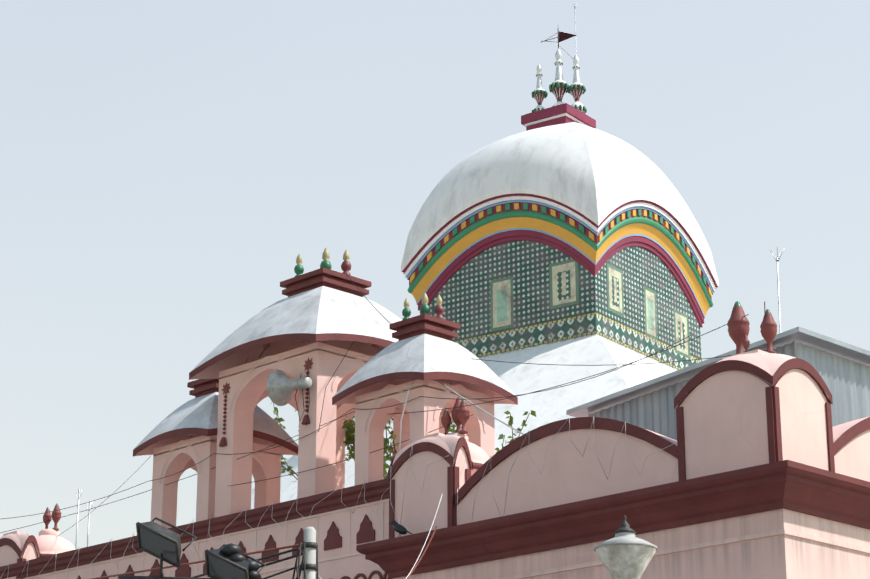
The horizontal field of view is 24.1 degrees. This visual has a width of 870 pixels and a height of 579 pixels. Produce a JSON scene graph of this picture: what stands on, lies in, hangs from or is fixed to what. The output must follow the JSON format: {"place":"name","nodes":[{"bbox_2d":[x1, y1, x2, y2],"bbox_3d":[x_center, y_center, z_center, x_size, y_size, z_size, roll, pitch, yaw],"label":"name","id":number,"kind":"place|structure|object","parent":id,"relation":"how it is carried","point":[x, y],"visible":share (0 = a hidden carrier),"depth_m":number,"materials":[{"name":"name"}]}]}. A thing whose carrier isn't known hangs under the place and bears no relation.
{"place":"outdoors","nodes":[
{"label":"outdoors","id":0,"kind":"place"},
{"bbox_2d":[0,0,869,548],"label":"sky","id":1,"kind":"structure","parent":0,"point":[166,165],"materials":[{"name":"blue"}]},
{"bbox_2d":[251,4,718,508],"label":"temple","id":2,"kind":"structure","parent":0,"point":[563,236],"depth_m":60.73,"materials":[{"name":"paint"}]},
{"bbox_3d":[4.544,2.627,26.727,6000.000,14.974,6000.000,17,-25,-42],"label":"ground","id":3,"kind":"structure","parent":0,"visible":0},
{"bbox_2d":[118,517,317,578],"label":"floodlights","id":4,"kind":"object","parent":3,"relation":"on","point":[162,544],"visible":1,"depth_m":18.66,"materials":[{"name":"grey metal"}]},
{"bbox_2d":[0,301,869,578],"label":"parapet wall","id":5,"kind":"structure","parent":3,"relation":"on","point":[753,471],"depth_m":28.90,"materials":[{"name":"paint"}]},
{"bbox_2d":[133,248,517,528],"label":"rooftop pavilions","id":6,"kind":"object","parent":5,"relation":"on","point":[315,324],"visible":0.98,"depth_m":36.28,"materials":[{"name":"pink paint"}]},
{"bbox_2d":[266,370,311,405],"bbox_3d":[-2.449,1.660,35.403,0.707,0.638,0.638,-13,-22,38],"label":"loudspeaker","id":7,"kind":"object","parent":6,"relation":"attached to","point":[281,386],"visible":1,"depth_m":35.39,"materials":[{"name":"grey metal"}]},
{"bbox_2d":[0,249,783,578],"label":"wires","id":8,"kind":"object","parent":5,"relation":"on","point":[354,457],"visible":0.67,"depth_m":33.12,"materials":[{"name":"metal"}]},
{"bbox_2d":[388,520,411,536],"bbox_3d":[-0.521,3.687,31.368,0.465,0.306,0.121,-8,-20,24],"label":"bird","id":9,"kind":"object","parent":5,"relation":"on","point":[399,529],"visible":0.81,"depth_m":31.34},
{"bbox_2d":[270,402,535,482],"bbox_3d":[-1.100,2.490,37.699,2.581,4.047,7.172,12,-21,-32],"label":"tree foliage","id":10,"kind":"object","parent":5,"relation":"on","point":[349,434],"visible":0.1,"depth_m":38.48,"materials":[{"name":"green plant"}]},
{"bbox_2d":[566,327,869,442],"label":"shed","id":11,"kind":"structure","parent":5,"relation":"on","point":[842,369],"depth_m":33.38,"materials":[{"name":"grey metal"}]},
{"bbox_2d":[594,515,656,578],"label":"street lamp","id":12,"kind":"object","parent":3,"relation":"on","point":[625,553],"visible":1,"depth_m":19.30,"materials":[{"name":"white glass"}]}
]}

